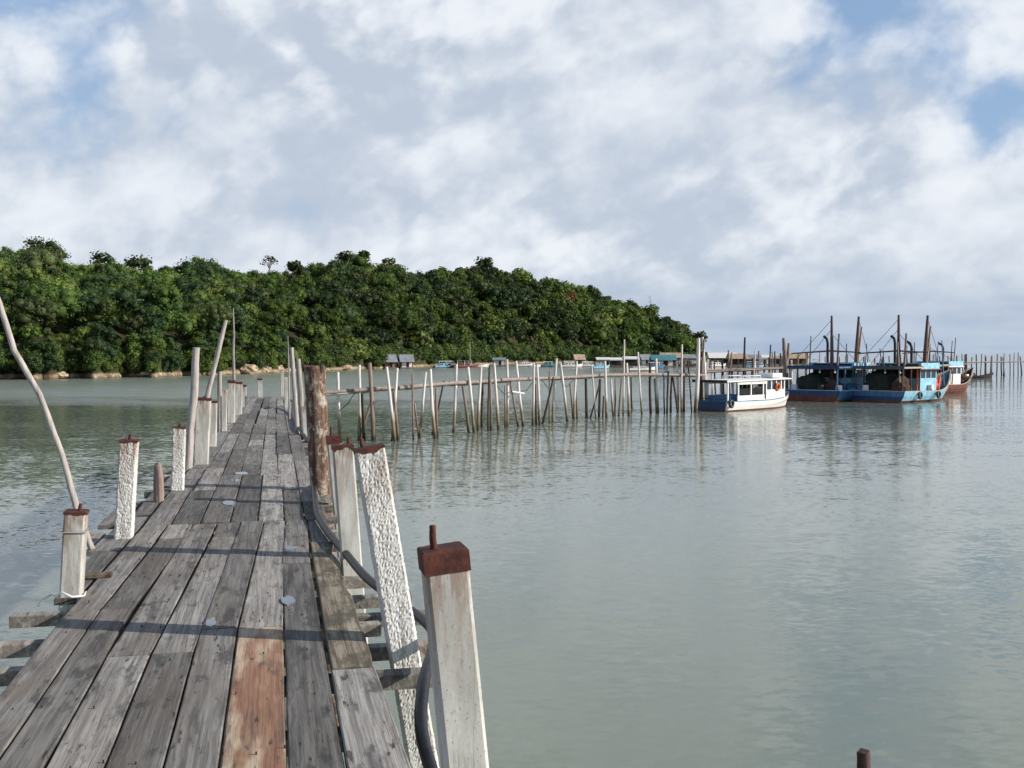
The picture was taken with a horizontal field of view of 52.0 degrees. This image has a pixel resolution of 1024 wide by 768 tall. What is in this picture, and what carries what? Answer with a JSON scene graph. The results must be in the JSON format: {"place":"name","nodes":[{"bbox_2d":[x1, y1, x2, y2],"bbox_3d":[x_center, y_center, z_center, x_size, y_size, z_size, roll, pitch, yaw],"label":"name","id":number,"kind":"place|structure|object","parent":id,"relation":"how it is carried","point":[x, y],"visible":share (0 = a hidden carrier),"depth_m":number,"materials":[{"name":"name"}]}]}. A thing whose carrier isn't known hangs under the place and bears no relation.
{"place":"outdoors","nodes":[
{"label":"outdoors","id":0,"kind":"place"},
{"bbox_2d":[0,294,710,379],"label":"hill","id":1,"kind":"structure","parent":0,"point":[100,372],"depth_m":215.54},
{"bbox_2d":[21,236,45,249],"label":"emergent tree","id":2,"kind":"object","parent":1,"relation":"on","point":[32,243],"visible":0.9,"depth_m":288.01,"materials":[{"name":"green plant"}]},
{"bbox_2d":[45,246,61,256],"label":"emergent tree","id":3,"kind":"object","parent":1,"relation":"on","point":[52,250],"visible":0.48,"depth_m":285.19,"materials":[{"name":"green plant"}]},
{"bbox_2d":[57,371,68,378],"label":"boulder","id":4,"kind":"object","parent":1,"relation":"on","point":[62,374],"visible":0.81,"depth_m":178.09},
{"bbox_2d":[88,250,115,264],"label":"emergent tree","id":5,"kind":"object","parent":1,"relation":"on","point":[107,258],"visible":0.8,"depth_m":275.87,"materials":[{"name":"green plant"}]},
{"bbox_2d":[124,253,153,270],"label":"emergent tree","id":6,"kind":"object","parent":1,"relation":"on","point":[133,262],"visible":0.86,"depth_m":282.24,"materials":[{"name":"green plant"}]},
{"bbox_2d":[136,370,161,376],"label":"boulder","id":7,"kind":"object","parent":1,"relation":"on","point":[143,373],"visible":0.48,"depth_m":189.10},
{"bbox_2d":[190,258,218,266],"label":"emergent tree","id":8,"kind":"object","parent":1,"relation":"on","point":[203,259],"visible":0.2,"depth_m":294.95,"materials":[{"name":"green plant"}]},
{"bbox_2d":[239,364,257,373],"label":"boulder","id":9,"kind":"object","parent":1,"relation":"on","point":[250,369],"visible":0.74,"depth_m":217.43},
{"bbox_2d":[263,361,271,372],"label":"boulder","id":10,"kind":"object","parent":1,"relation":"on","point":[266,368],"visible":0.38,"depth_m":224.51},
{"bbox_2d":[259,255,277,271],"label":"emergent tree","id":11,"kind":"object","parent":1,"relation":"on","point":[270,258],"visible":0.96,"depth_m":318.45,"materials":[{"name":"green plant"}]},
{"bbox_2d":[270,341,305,363],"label":"shore tree","id":12,"kind":"object","parent":1,"relation":"on","point":[296,355],"visible":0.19,"depth_m":237.18,"materials":[{"name":"green plant"}]},
{"bbox_2d":[284,260,306,276],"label":"emergent tree","id":13,"kind":"object","parent":1,"relation":"on","point":[296,266],"visible":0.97,"depth_m":330.81,"materials":[{"name":"green plant"}]},
{"bbox_2d":[334,250,354,263],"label":"emergent tree","id":14,"kind":"object","parent":1,"relation":"on","point":[348,257],"visible":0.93,"depth_m":362.05,"materials":[{"name":"green plant"}]},
{"bbox_2d":[342,364,352,369],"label":"boulder","id":15,"kind":"object","parent":1,"relation":"on","point":[347,367],"visible":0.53,"depth_m":264.27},
{"bbox_2d":[0,238,709,374],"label":"forest","id":16,"kind":"object","parent":1,"relation":"on","point":[42,283],"visible":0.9,"depth_m":272.58,"materials":[{"name":"green plant"}]},
{"bbox_2d":[338,335,372,362],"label":"shore tree","id":17,"kind":"object","parent":1,"relation":"on","point":[359,350],"visible":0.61,"depth_m":272.39,"materials":[{"name":"green plant"}]},
{"bbox_2d":[358,250,370,260],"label":"emergent tree","id":18,"kind":"object","parent":1,"relation":"on","point":[365,252],"visible":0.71,"depth_m":375.03,"materials":[{"name":"green plant"}]},
{"bbox_2d":[381,257,395,265],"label":"emergent tree","id":19,"kind":"object","parent":1,"relation":"on","point":[385,260],"visible":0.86,"depth_m":387.27,"materials":[{"name":"green plant"}]},
{"bbox_2d":[383,354,397,368],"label":"shore hut","id":20,"kind":"object","parent":1,"relation":"on","point":[392,360],"visible":0.56,"depth_m":288.02,"materials":[{"name":"grey wood"}]},
{"bbox_2d":[398,354,414,368],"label":"shore hut","id":21,"kind":"object","parent":1,"relation":"on","point":[406,360],"visible":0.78,"depth_m":295.27,"materials":[{"name":"grey wood"}]},
{"bbox_2d":[402,328,433,348],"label":"shore tree","id":22,"kind":"object","parent":1,"relation":"on","point":[422,339],"visible":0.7,"depth_m":321.25,"materials":[{"name":"green plant"}]},
{"bbox_2d":[474,256,492,270],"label":"emergent tree","id":23,"kind":"object","parent":1,"relation":"on","point":[483,263],"visible":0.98,"depth_m":476.25,"materials":[{"name":"green plant"}]},
{"bbox_2d":[519,335,543,354],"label":"shore tree","id":24,"kind":"object","parent":1,"relation":"on","point":[534,346],"visible":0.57,"depth_m":426.17,"materials":[{"name":"green plant"}]},
{"bbox_2d":[566,290,576,301],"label":"russet tree","id":25,"kind":"object","parent":1,"relation":"on","point":[570,295],"visible":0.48,"depth_m":516.66,"materials":[{"name":"brown plant"}]},
{"bbox_2d":[585,285,595,291],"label":"emergent tree","id":26,"kind":"object","parent":1,"relation":"on","point":[590,288],"visible":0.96,"depth_m":558.78,"materials":[{"name":"green plant"}]},
{"bbox_2d":[692,330,707,341],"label":"emergent tree","id":27,"kind":"object","parent":1,"relation":"on","point":[698,335],"visible":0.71,"depth_m":573.83,"materials":[{"name":"green plant"}]},
{"bbox_2d":[0,353,1023,767],"bbox_3d":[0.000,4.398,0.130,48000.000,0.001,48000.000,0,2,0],"label":"sea","id":28,"kind":"structure","parent":0,"point":[810,585],"depth_m":23.64,"materials":[{"name":"liquid"}]},
{"bbox_2d":[58,503,89,610],"bbox_3d":[-3.050,3.096,7.045,0.483,4.607,0.186,0,2,0],"label":"concrete post","id":29,"kind":"object","parent":28,"relation":"in","point":[76,528],"visible":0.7,"depth_m":6.92,"materials":[{"name":"concrete"}]},
{"bbox_2d":[37,591,86,606],"bbox_3d":[-2.957,1.412,6.931,0.312,0.123,0.211,-1,2,-29],"label":"rope","id":30,"kind":"object","parent":29,"relation":"attached to","point":[54,595],"visible":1,"depth_m":6.89,"materials":[{"name":"white fabric"}]},
{"bbox_2d":[114,434,139,540],"bbox_3d":[-3.500,2.885,9.239,0.503,4.898,0.183,0,2,0],"label":"concrete post","id":31,"kind":"object","parent":28,"relation":"in","point":[124,526],"visible":0.41,"depth_m":9.11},
{"bbox_2d":[0,396,432,767],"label":"plank pier","id":32,"kind":"structure","parent":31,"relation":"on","point":[134,661],"depth_m":5.80,"materials":[{"name":"grey wood"}]},
{"bbox_2d":[0,298,94,549],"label":"bent stick","id":33,"kind":"object","parent":32,"relation":"on","point":[48,419],"visible":0.86,"depth_m":7.24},
{"bbox_2d":[205,617,215,626],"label":"puddle","id":34,"kind":"object","parent":32,"relation":"on","point":[210,622],"visible":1,"depth_m":6.20,"materials":[{"name":"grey liquid"}]},
{"bbox_2d":[222,501,236,505],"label":"puddle","id":35,"kind":"object","parent":32,"relation":"on","point":[233,503],"visible":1,"depth_m":11.07,"materials":[{"name":"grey liquid"}]},
{"bbox_2d":[235,472,247,474],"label":"puddle","id":36,"kind":"object","parent":32,"relation":"on","point":[241,473],"visible":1,"depth_m":13.80,"materials":[{"name":"grey liquid"}]},
{"bbox_2d":[281,595,295,605],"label":"puddle","id":37,"kind":"object","parent":32,"relation":"on","point":[288,600],"visible":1,"depth_m":6.75,"materials":[{"name":"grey liquid"}]},
{"bbox_2d":[284,546,297,549],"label":"puddle","id":38,"kind":"object","parent":32,"relation":"on","point":[290,547],"visible":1,"depth_m":8.59,"materials":[{"name":"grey liquid"}]},
{"bbox_2d":[291,399,307,442],"bbox_3d":[-5.115,0.788,24.968,0.208,0.417,11.108,0,2,-13],"label":"hose","id":39,"kind":"object","parent":32,"relation":"on","point":[304,436],"visible":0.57,"depth_m":21.26,"materials":[{"name":"black rubber"}]},
{"bbox_2d":[312,484,437,767],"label":"hose","id":40,"kind":"object","parent":32,"relation":"on","point":[426,754],"visible":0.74,"depth_m":5.12,"materials":[{"name":"black rubber"}]},
{"bbox_2d":[153,462,163,503],"bbox_3d":[-3.817,3.053,11.445,0.148,4.421,0.123,0,2,0],"label":"wooden stump","id":41,"kind":"object","parent":28,"relation":"in","point":[158,486],"visible":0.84,"depth_m":11.34,"materials":[{"name":"brown wood"}]},
{"bbox_2d":[171,423,186,491],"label":"concrete post","id":42,"kind":"object","parent":28,"relation":"in","point":[178,457],"visible":0.33,"depth_m":12.26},
{"bbox_2d":[185,347,199,470],"bbox_3d":[-4.581,2.329,14.676,0.483,5.684,0.120,0,2,0],"label":"wooden pole","id":43,"kind":"object","parent":28,"relation":"in","point":[193,400],"visible":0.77,"depth_m":14.58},
{"bbox_2d":[193,396,211,559],"bbox_3d":[-4.560,2.663,15.185,0.502,4.992,0.249,0,2,0],"label":"concrete post","id":44,"kind":"object","parent":28,"relation":"in","point":[202,431],"visible":0.26,"depth_m":15.03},
{"bbox_2d":[205,320,227,397],"bbox_3d":[-4.254,-0.361,15.094,0.344,1.128,0.082,0,2,0],"label":"leaning stick","id":45,"kind":"object","parent":44,"relation":"on","point":[214,366],"visible":1,"depth_m":15.07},
{"bbox_2d":[208,400,217,545],"bbox_3d":[-5.209,2.676,18.086,0.306,4.789,0.197,0,2,-13],"label":"concrete post","id":46,"kind":"object","parent":28,"relation":"in","point":[213,432],"visible":0.16,"depth_m":17.96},
{"bbox_2d":[217,371,221,431],"bbox_3d":[-5.944,2.360,21.279,0.174,5.228,0.096,0,2,0],"label":"wooden pole","id":47,"kind":"object","parent":28,"relation":"in","point":[219,400],"visible":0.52,"depth_m":21.19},
{"bbox_2d":[222,390,227,430],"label":"concrete post","id":48,"kind":"object","parent":28,"relation":"in","point":[224,408],"visible":0.1,"depth_m":21.55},
{"bbox_2d":[227,380,234,518],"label":"concrete post","id":49,"kind":"object","parent":28,"relation":"in","point":[231,404],"visible":0.34,"depth_m":23.95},
{"bbox_2d":[232,308,235,506],"bbox_3d":[-6.442,1.565,24.307,0.103,6.638,0.069,0,2,0],"label":"upright stick","id":50,"kind":"object","parent":28,"relation":"in","point":[233,358],"visible":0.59,"depth_m":24.22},
{"bbox_2d":[235,382,242,488],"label":"concrete post","id":51,"kind":"object","parent":28,"relation":"in","point":[238,396],"visible":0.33,"depth_m":27.24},
{"bbox_2d":[241,385,246,480],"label":"concrete post","id":52,"kind":"object","parent":28,"relation":"in","point":[244,395],"visible":0.17,"depth_m":31.16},
{"bbox_2d":[257,378,261,396],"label":"concrete post","id":53,"kind":"object","parent":28,"relation":"in","point":[259,384],"visible":0.27,"depth_m":38.34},
{"bbox_2d":[280,369,283,396],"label":"concrete post","id":54,"kind":"object","parent":28,"relation":"in","point":[282,380],"visible":0.2,"depth_m":39.76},
{"bbox_2d":[284,377,287,406],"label":"concrete post","id":55,"kind":"object","parent":28,"relation":"in","point":[286,390],"visible":0.11,"depth_m":30.94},
{"bbox_2d":[287,336,290,419],"bbox_3d":[-5.290,1.859,25.066,0.104,6.005,0.055,0,2,0],"label":"wooden pole","id":56,"kind":"object","parent":28,"relation":"in","point":[289,416],"visible":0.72,"depth_m":25.00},
{"bbox_2d":[290,347,299,433],"bbox_3d":[-4.352,2.103,21.771,0.480,5.719,0.104,0,2,0],"label":"wooden pole","id":57,"kind":"object","parent":28,"relation":"in","point":[294,393],"visible":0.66,"depth_m":21.68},
{"bbox_2d":[296,359,307,530],"bbox_3d":[-4.100,2.241,20.976,0.413,5.487,0.128,0,2,0],"label":"wooden pole","id":58,"kind":"object","parent":28,"relation":"in","point":[299,385],"visible":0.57,"depth_m":20.87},
{"bbox_2d":[301,406,314,577],"bbox_3d":[-3.932,2.713,20.589,0.394,4.569,0.189,0,2,0],"label":"concrete post","id":59,"kind":"object","parent":28,"relation":"in","point":[304,422],"visible":0.07,"depth_m":20.45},
{"bbox_2d":[302,364,338,725],"bbox_3d":[-2.198,2.503,12.374,0.523,5.467,0.272,0,2,0],"label":"trunk post","id":60,"kind":"object","parent":28,"relation":"in","point":[316,406],"visible":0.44,"depth_m":12.22,"materials":[{"name":"brown wood"}]},
{"bbox_2d":[326,427,341,556],"bbox_3d":[-1.685,2.865,11.189,0.600,4.827,0.189,0,2,0],"label":"concrete post","id":61,"kind":"object","parent":28,"relation":"in","point":[331,439],"visible":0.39,"depth_m":11.05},
{"bbox_2d":[331,437,367,643],"bbox_3d":[-1.158,2.893,8.289,0.538,4.940,0.201,0,2,0],"label":"concrete post","id":62,"kind":"object","parent":28,"relation":"in","point":[346,498],"visible":0.55,"depth_m":8.16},
{"bbox_2d":[352,438,438,767],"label":"concrete post","id":63,"kind":"object","parent":28,"relation":"in","point":[386,552],"visible":0.88,"depth_m":5.76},
{"bbox_2d":[432,361,454,367],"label":"moored boat","id":64,"kind":"object","parent":28,"relation":"on","point":[443,365],"visible":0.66,"depth_m":308.31,"materials":[{"name":"blue paint"}]},
{"bbox_2d":[417,525,488,767],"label":"concrete post","id":65,"kind":"object","parent":28,"relation":"in","point":[444,568],"visible":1,"depth_m":3.51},
{"bbox_2d":[450,360,478,367],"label":"moored boat","id":66,"kind":"object","parent":28,"relation":"on","point":[463,365],"visible":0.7,"depth_m":308.86,"materials":[{"name":"red paint"}]},
{"bbox_2d":[492,357,505,365],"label":"floating shelter","id":67,"kind":"object","parent":28,"relation":"on","point":[498,361],"visible":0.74,"depth_m":341.52,"materials":[{"name":"grey wood"}]},
{"bbox_2d":[326,337,706,440],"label":"pole jetty","id":68,"kind":"object","parent":28,"relation":"on","point":[699,375],"visible":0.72,"depth_m":62.67,"materials":[{"name":"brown wood"}]},
{"bbox_2d":[518,361,532,366],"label":"moored boat","id":69,"kind":"object","parent":28,"relation":"on","point":[523,364],"visible":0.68,"depth_m":339.68,"materials":[{"name":"white paint"}]},
{"bbox_2d":[540,361,557,366],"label":"moored boat","id":70,"kind":"object","parent":28,"relation":"on","point":[548,364],"visible":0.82,"depth_m":325.31,"materials":[{"name":"blue paint"}]},
{"bbox_2d":[559,363,582,366],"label":"moored boat","id":71,"kind":"object","parent":28,"relation":"on","point":[571,365],"visible":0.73,"depth_m":323.07,"materials":[{"name":"white paint"}]},
{"bbox_2d":[572,354,585,363],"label":"shore hut","id":72,"kind":"object","parent":28,"relation":"on","point":[578,357],"visible":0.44,"depth_m":404.51,"materials":[{"name":"brown wood"}]},
{"bbox_2d":[580,361,598,366],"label":"moored boat","id":73,"kind":"object","parent":28,"relation":"on","point":[587,364],"visible":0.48,"depth_m":329.69,"materials":[{"name":"white paint"}]},
{"bbox_2d":[590,362,609,368],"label":"moored boat","id":74,"kind":"object","parent":28,"relation":"on","point":[598,366],"visible":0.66,"depth_m":289.29,"materials":[{"name":"blue paint"}]},
{"bbox_2d":[596,357,609,364],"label":"floating shelter","id":75,"kind":"object","parent":28,"relation":"on","point":[601,359],"visible":0.55,"depth_m":339.01,"materials":[{"name":"white wood"}]},
{"bbox_2d":[610,357,622,366],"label":"floating shelter","id":76,"kind":"object","parent":28,"relation":"on","point":[615,361],"visible":0.86,"depth_m":338.97,"materials":[{"name":"white wood"}]},
{"bbox_2d":[622,356,639,366],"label":"floating shelter","id":77,"kind":"object","parent":28,"relation":"on","point":[631,361],"visible":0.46,"depth_m":329.29,"materials":[{"name":"white wood"}]},
{"bbox_2d":[628,366,654,370],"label":"moored boat","id":78,"kind":"object","parent":28,"relation":"on","point":[642,369],"visible":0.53,"depth_m":256.97,"materials":[{"name":"white paint"}]},
{"bbox_2d":[639,354,651,364],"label":"shore hut","id":79,"kind":"object","parent":28,"relation":"on","point":[644,358],"visible":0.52,"depth_m":400.93,"materials":[{"name":"grey wood"}]},
{"bbox_2d":[646,362,664,368],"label":"moored boat","id":80,"kind":"object","parent":28,"relation":"on","point":[660,366],"visible":0.34,"depth_m":289.21,"materials":[{"name":"blue paint"}]},
{"bbox_2d":[649,355,676,366],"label":"shore hut","id":81,"kind":"object","parent":28,"relation":"on","point":[667,360],"visible":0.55,"depth_m":328.83,"materials":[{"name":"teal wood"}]},
{"bbox_2d":[659,353,683,363],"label":"shore hut","id":82,"kind":"object","parent":28,"relation":"on","point":[678,355],"visible":0.2,"depth_m":400.65,"materials":[{"name":"brown wood"}]},
{"bbox_2d":[674,360,695,366],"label":"moored boat","id":83,"kind":"object","parent":28,"relation":"on","point":[686,364],"visible":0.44,"depth_m":341.97,"materials":[{"name":"blue paint"}]},
{"bbox_2d":[683,354,695,363],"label":"shore hut","id":84,"kind":"object","parent":28,"relation":"on","point":[689,357],"visible":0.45,"depth_m":435.01,"materials":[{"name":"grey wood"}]},
{"bbox_2d":[708,360,725,366],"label":"moored boat","id":85,"kind":"object","parent":28,"relation":"on","point":[717,364],"visible":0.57,"depth_m":330.69,"materials":[{"name":"white paint"}]},
{"bbox_2d":[706,353,736,364],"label":"stilt house","id":86,"kind":"structure","parent":28,"relation":"in","point":[717,356],"depth_m":377.53,"materials":[{"name":"white wood"}]},
{"bbox_2d":[725,354,748,365],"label":"stilt house","id":87,"kind":"structure","parent":28,"relation":"on","point":[735,357],"depth_m":362.63,"materials":[{"name":"brown wood"}]},
{"bbox_2d":[692,373,791,411],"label":"passenger boat","id":88,"kind":"object","parent":28,"relation":"on","point":[764,394],"visible":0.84,"depth_m":81.61,"materials":[{"name":"white paint"}]},
{"bbox_2d":[728,399,734,407],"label":"tyre fender","id":89,"kind":"object","parent":88,"relation":"hanging from","point":[730,402],"visible":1,"depth_m":78.32,"materials":[{"name":"black rubber"}]},
{"bbox_2d":[746,355,761,364],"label":"stilt house","id":90,"kind":"structure","parent":28,"relation":"on","point":[750,357],"depth_m":371.36,"materials":[{"name":"grey wood"}]},
{"bbox_2d":[746,361,765,367],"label":"moored boat","id":91,"kind":"object","parent":28,"relation":"on","point":[748,365],"visible":0.45,"depth_m":307.47,"materials":[{"name":"blue paint"}]},
{"bbox_2d":[760,355,771,364],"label":"stilt house","id":92,"kind":"structure","parent":28,"relation":"on","point":[764,357],"depth_m":377.80,"materials":[{"name":"white wood"}]},
{"bbox_2d":[771,356,782,364],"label":"stilt house","id":93,"kind":"structure","parent":28,"relation":"on","point":[777,359],"depth_m":384.12,"materials":[{"name":"brown wood"}]},
{"bbox_2d":[782,338,789,388],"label":"forked post","id":94,"kind":"object","parent":28,"relation":"in","point":[786,355],"visible":0.63,"depth_m":100.82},
{"bbox_2d":[788,354,809,364],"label":"stilt house","id":95,"kind":"structure","parent":28,"relation":"on","point":[792,357],"depth_m":383.84,"materials":[{"name":"brown wood"}]},
{"bbox_2d":[785,316,880,401],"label":"fishing boat","id":96,"kind":"object","parent":28,"relation":"on","point":[843,373],"visible":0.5,"depth_m":98.00,"materials":[{"name":"blue paint"}]},
{"bbox_2d":[796,372,827,389],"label":"net heap","id":97,"kind":"object","parent":96,"relation":"on","point":[812,381],"visible":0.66,"depth_m":97.13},
{"bbox_2d":[824,379,843,389],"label":"net heap","id":98,"kind":"object","parent":96,"relation":"on","point":[830,385],"visible":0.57,"depth_m":95.86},
{"bbox_2d":[842,383,857,389],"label":"tarpaulin","id":99,"kind":"object","parent":96,"relation":"on","point":[849,386],"visible":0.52,"depth_m":96.38,"materials":[{"name":"blue paint"}]},
{"bbox_2d":[690,337,1023,399],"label":"pole jetty","id":100,"kind":"object","parent":28,"relation":"on","point":[730,370],"visible":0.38,"depth_m":112.68,"materials":[{"name":"brown wood"}]},
{"bbox_2d":[857,748,870,767],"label":"mooring pile","id":101,"kind":"object","parent":28,"relation":"in","point":[863,758],"visible":1,"depth_m":9.07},
{"bbox_2d":[850,315,950,402],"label":"fishing boat","id":102,"kind":"object","parent":28,"relation":"on","point":[927,374],"visible":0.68,"depth_m":95.82,"materials":[{"name":"blue paint"}]},
{"bbox_2d":[862,385,868,389],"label":"plastic drum","id":103,"kind":"object","parent":102,"relation":"on","point":[865,387],"visible":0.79,"depth_m":95.29,"materials":[{"name":"white paint"}]},
{"bbox_2d":[864,365,897,390],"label":"net heap","id":104,"kind":"object","parent":102,"relation":"on","point":[878,379],"visible":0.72,"depth_m":95.17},
{"bbox_2d":[890,375,911,390],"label":"net heap","id":105,"kind":"object","parent":102,"relation":"on","point":[896,384],"visible":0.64,"depth_m":93.99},
{"bbox_2d":[916,369,917,390],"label":"orange pole","id":106,"kind":"object","parent":102,"relation":"on","point":[917,380],"visible":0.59,"depth_m":94.60,"materials":[{"name":"plastic"}]},
{"bbox_2d":[902,338,973,393],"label":"fishing boat","id":107,"kind":"object","parent":28,"relation":"on","point":[955,384],"visible":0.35,"depth_m":115.56,"materials":[{"name":"white wood"}]},
{"bbox_2d":[961,374,970,384],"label":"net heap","id":108,"kind":"object","parent":107,"relation":"on","point":[964,379],"visible":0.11,"depth_m":118.06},
{"bbox_2d":[971,372,993,378],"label":"rowing boat","id":109,"kind":"object","parent":28,"relation":"on","point":[989,375],"visible":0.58,"depth_m":181.26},
{"bbox_2d":[0,0,1023,352],"label":"sky","id":110,"kind":"structure","parent":0,"point":[764,172],"materials":[{"name":"white"}]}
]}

